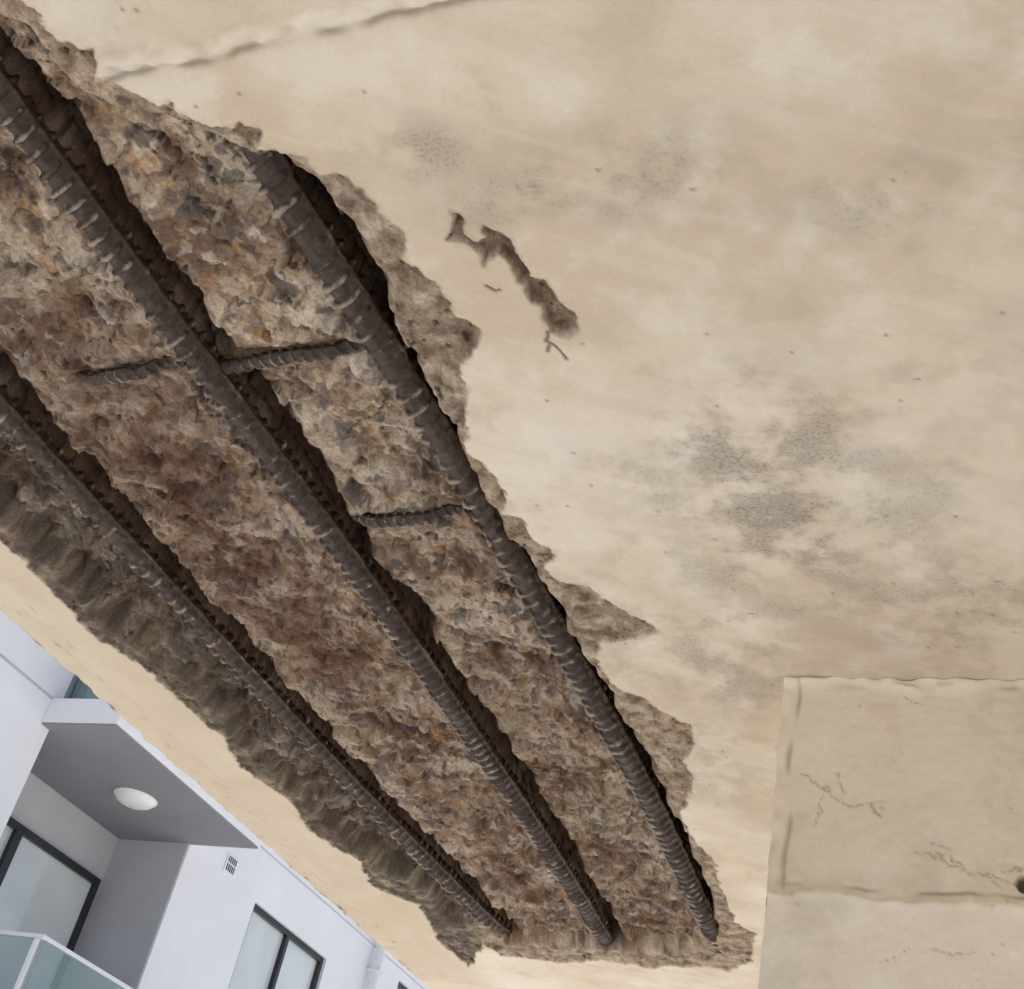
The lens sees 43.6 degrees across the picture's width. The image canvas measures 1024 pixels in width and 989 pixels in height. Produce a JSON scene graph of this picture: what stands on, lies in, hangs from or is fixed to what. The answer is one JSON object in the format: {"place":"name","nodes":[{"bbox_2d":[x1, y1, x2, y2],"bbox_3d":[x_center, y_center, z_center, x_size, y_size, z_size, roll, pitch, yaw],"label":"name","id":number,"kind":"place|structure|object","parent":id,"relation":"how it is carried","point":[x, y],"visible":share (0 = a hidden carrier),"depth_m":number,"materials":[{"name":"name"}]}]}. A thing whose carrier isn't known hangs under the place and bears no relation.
{"place":"outdoors","nodes":[
{"label":"outdoors","id":0,"kind":"place"},
{"bbox_2d":[0,830,22,886],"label":"door stile","id":1,"kind":"object","parent":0,"point":[11,847],"depth_m":11.79,"materials":[{"name":"black metal"}]},
{"bbox_2d":[0,930,132,988],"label":"glass balcony railing","id":2,"kind":"object","parent":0,"point":[37,937],"visible":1,"depth_m":10.05,"materials":[{"name":"white metal"}]},
{"bbox_2d":[72,680,88,698],"bbox_3d":[-4.219,1.547,13.111,0.081,2.449,0.098,-3,-39,22],"label":"door stile","id":3,"kind":"object","parent":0,"point":[81,690],"depth_m":12.77,"materials":[{"name":"teal glass"}]},
{"bbox_2d":[64,675,99,698],"bbox_3d":[-4.155,1.684,13.296,0.019,2.425,2.000,-3,-39,22],"label":"door pane","id":4,"kind":"object","parent":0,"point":[72,687],"depth_m":12.76,"materials":[{"name":"teal glass"}]},
{"bbox_2d":[255,849,339,958],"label":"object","id":5,"kind":"structure","parent":0,"point":[289,901],"depth_m":14.73,"materials":[{"name":"white paint"}]},
{"bbox_2d":[253,904,323,963],"bbox_3d":[-2.582,5.014,14.621,0.088,0.062,1.788,-3,-39,22],"label":"window frame top","id":6,"kind":"object","parent":5,"relation":"attached to","point":[283,930],"depth_m":14.57,"materials":[{"name":"black metal"}]},
{"bbox_2d":[267,935,289,988],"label":"window mullion","id":7,"kind":"structure","parent":6,"relation":"attached to","point":[278,962],"depth_m":14.40},
{"bbox_2d":[399,966,429,988],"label":"wall pier","id":8,"kind":"structure","parent":0,"point":[407,981],"depth_m":17.15,"materials":[{"name":"white paint"}]},
{"bbox_2d":[397,982,406,988],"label":"window frame top","id":9,"kind":"object","parent":8,"relation":"attached to","point":[401,986],"depth_m":17.00,"materials":[{"name":"black metal"}]},
{"bbox_2d":[758,676,1023,988],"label":"concrete column","id":10,"kind":"structure","parent":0,"point":[896,857],"depth_m":1.41,"materials":[{"name":"beige concrete"}]},
{"bbox_2d":[0,0,1023,988],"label":"concrete balcony slab","id":11,"kind":"structure","parent":10,"relation":"on","point":[708,318],"depth_m":1.26,"materials":[{"name":"beige concrete"}]},
{"bbox_2d":[75,356,185,385],"bbox_3d":[-0.419,-0.135,1.393,0.152,0.032,0.021,-4,-39,23],"label":"stirrup bar","id":12,"kind":"object","parent":11,"relation":"attached to","point":[123,374],"visible":0.96,"depth_m":1.38,"materials":[{"name":"metal"}]},
{"bbox_2d":[0,384,512,936],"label":"rebar","id":13,"kind":"object","parent":11,"relation":"attached to","point":[44,452],"visible":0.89,"depth_m":1.84,"materials":[{"name":"metal"}]},
{"bbox_2d":[221,338,366,373],"bbox_3d":[-0.239,-0.145,1.319,0.232,0.033,0.023,-3,-39,22],"label":"stirrup bar","id":14,"kind":"object","parent":11,"relation":"attached to","point":[270,359],"visible":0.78,"depth_m":1.30,"materials":[{"name":"metal"}]},
{"bbox_2d":[0,54,614,946],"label":"rebar","id":15,"kind":"object","parent":11,"relation":"attached to","point":[50,158],"visible":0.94,"depth_m":1.43,"materials":[{"name":"metal"}]},
{"bbox_2d":[351,504,469,528],"bbox_3d":[-0.121,0.025,1.510,0.156,0.033,0.023,-3,-39,22],"label":"stirrup bar","id":16,"kind":"object","parent":11,"relation":"attached to","point":[395,519],"visible":0.92,"depth_m":1.50,"materials":[{"name":"metal"}]},
{"bbox_2d":[234,143,721,954],"bbox_3d":[0.116,0.309,1.810,0.082,0.063,2.263,-3,-39,22],"label":"rebar","id":17,"kind":"object","parent":11,"relation":"attached to","point":[296,209],"visible":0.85,"depth_m":1.39,"materials":[{"name":"metal"}]},
{"label":"ground","id":18,"kind":"structure","parent":0,"visible":0},
{"bbox_2d":[0,611,73,837],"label":"wall","id":19,"kind":"structure","parent":18,"relation":"on","point":[24,703],"depth_m":10.93,"materials":[{"name":"white paint"}]},
{"bbox_2d":[0,653,52,699],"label":"floor joint","id":20,"kind":"object","parent":19,"relation":"attached to","point":[26,676],"visible":1,"depth_m":10.99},
{"bbox_2d":[10,772,118,988],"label":"recess back wall","id":21,"kind":"structure","parent":18,"relation":"on","point":[51,816],"depth_m":12.58,"materials":[{"name":"white paint"}]},
{"bbox_2d":[0,825,90,988],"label":"door pane","id":22,"kind":"object","parent":21,"relation":"attached to","point":[42,892],"visible":1,"depth_m":12.11,"materials":[{"name":"glass"}]},
{"bbox_2d":[6,816,100,886],"bbox_3d":[-4.535,3.264,12.131,0.069,0.075,2.150,-3,-39,22],"label":"door head","id":23,"kind":"object","parent":21,"relation":"attached to","point":[54,852],"depth_m":12.32},
{"bbox_2d":[50,884,98,988],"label":"door jamb","id":24,"kind":"object","parent":21,"relation":"attached to","point":[72,942],"depth_m":12.54,"materials":[{"name":"black metal"}]},
{"bbox_2d":[60,839,188,988],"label":"recess side wall","id":25,"kind":"structure","parent":18,"relation":"on","point":[122,924],"depth_m":12.68,"materials":[{"name":"white paint"}]},
{"bbox_2d":[137,841,271,988],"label":"wall pier","id":26,"kind":"structure","parent":18,"relation":"on","point":[200,934],"depth_m":13.13,"materials":[{"name":"white paint"}]},
{"bbox_2d":[30,730,187,842],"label":"balcony slab","id":27,"kind":"structure","parent":26,"relation":"attached to","point":[67,772],"depth_m":12.36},
{"bbox_2d":[114,787,157,809],"bbox_3d":[-3.582,2.910,12.133,0.428,0.086,0.428,-3,-39,22],"label":"ceiling light","id":28,"kind":"object","parent":27,"relation":"attached to","point":[131,798],"visible":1,"depth_m":12.04,"materials":[{"name":"white glass"}]},
{"bbox_2d":[42,722,257,848],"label":"balcony soffit panel","id":29,"kind":"structure","parent":26,"relation":"attached to","point":[116,754],"depth_m":11.74,"materials":[{"name":"white paint"}]},
{"bbox_2d":[42,698,261,847],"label":"balcony front slab","id":30,"kind":"structure","parent":26,"relation":"attached to","point":[68,710],"depth_m":11.14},
{"bbox_2d":[223,852,238,877],"bbox_3d":[-2.981,3.927,13.565,0.014,0.200,0.200,-3,-39,22],"label":"vent plate","id":31,"kind":"object","parent":26,"relation":"attached to","point":[231,864],"visible":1,"depth_m":13.55,"materials":[{"name":"white metal"}]},
{"bbox_2d":[316,910,402,988],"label":"wall pier","id":32,"kind":"structure","parent":18,"relation":"on","point":[348,961],"depth_m":15.79,"materials":[{"name":"white paint"}]},
{"bbox_2d":[309,962,321,988],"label":"window frame","id":33,"kind":"object","parent":32,"relation":"attached to","point":[315,977],"visible":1,"depth_m":15.11,"materials":[{"name":"black metal"}]},
{"bbox_2d":[366,968,382,974],"bbox_3d":[-1.730,6.002,16.110,0.174,0.038,0.150,-3,-39,22],"label":"downpipe bracket","id":34,"kind":"object","parent":32,"relation":"attached to","point":[379,971],"visible":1,"depth_m":16.06,"materials":[{"name":"white metal"}]},
{"bbox_2d":[366,944,385,988],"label":"downpipe","id":35,"kind":"object","parent":18,"relation":"on","point":[377,964],"visible":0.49,"depth_m":16.10,"materials":[{"name":"white metal"}]},
{"bbox_3d":[-3.407,7.847,12.598,0.438,4.088,1.787,-3,-39,22],"label":"wall pier","id":36,"kind":"object","parent":18,"relation":"on","visible":0},
{"bbox_2d":[228,912,316,988],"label":"window pane","id":37,"kind":"object","parent":36,"relation":"attached to","point":[257,956],"visible":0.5,"depth_m":14.25,"materials":[{"name":"glass"}]},
{"bbox_3d":[-0.175,9.296,20.243,0.438,11.938,7.125,-3,-39,22],"label":"wall pier","id":38,"kind":"object","parent":18,"relation":"on","visible":0},
{"bbox_2d":[260,845,423,988],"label":"floor joint","id":39,"kind":"object","parent":38,"relation":"attached to","point":[335,911],"depth_m":15.40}
]}

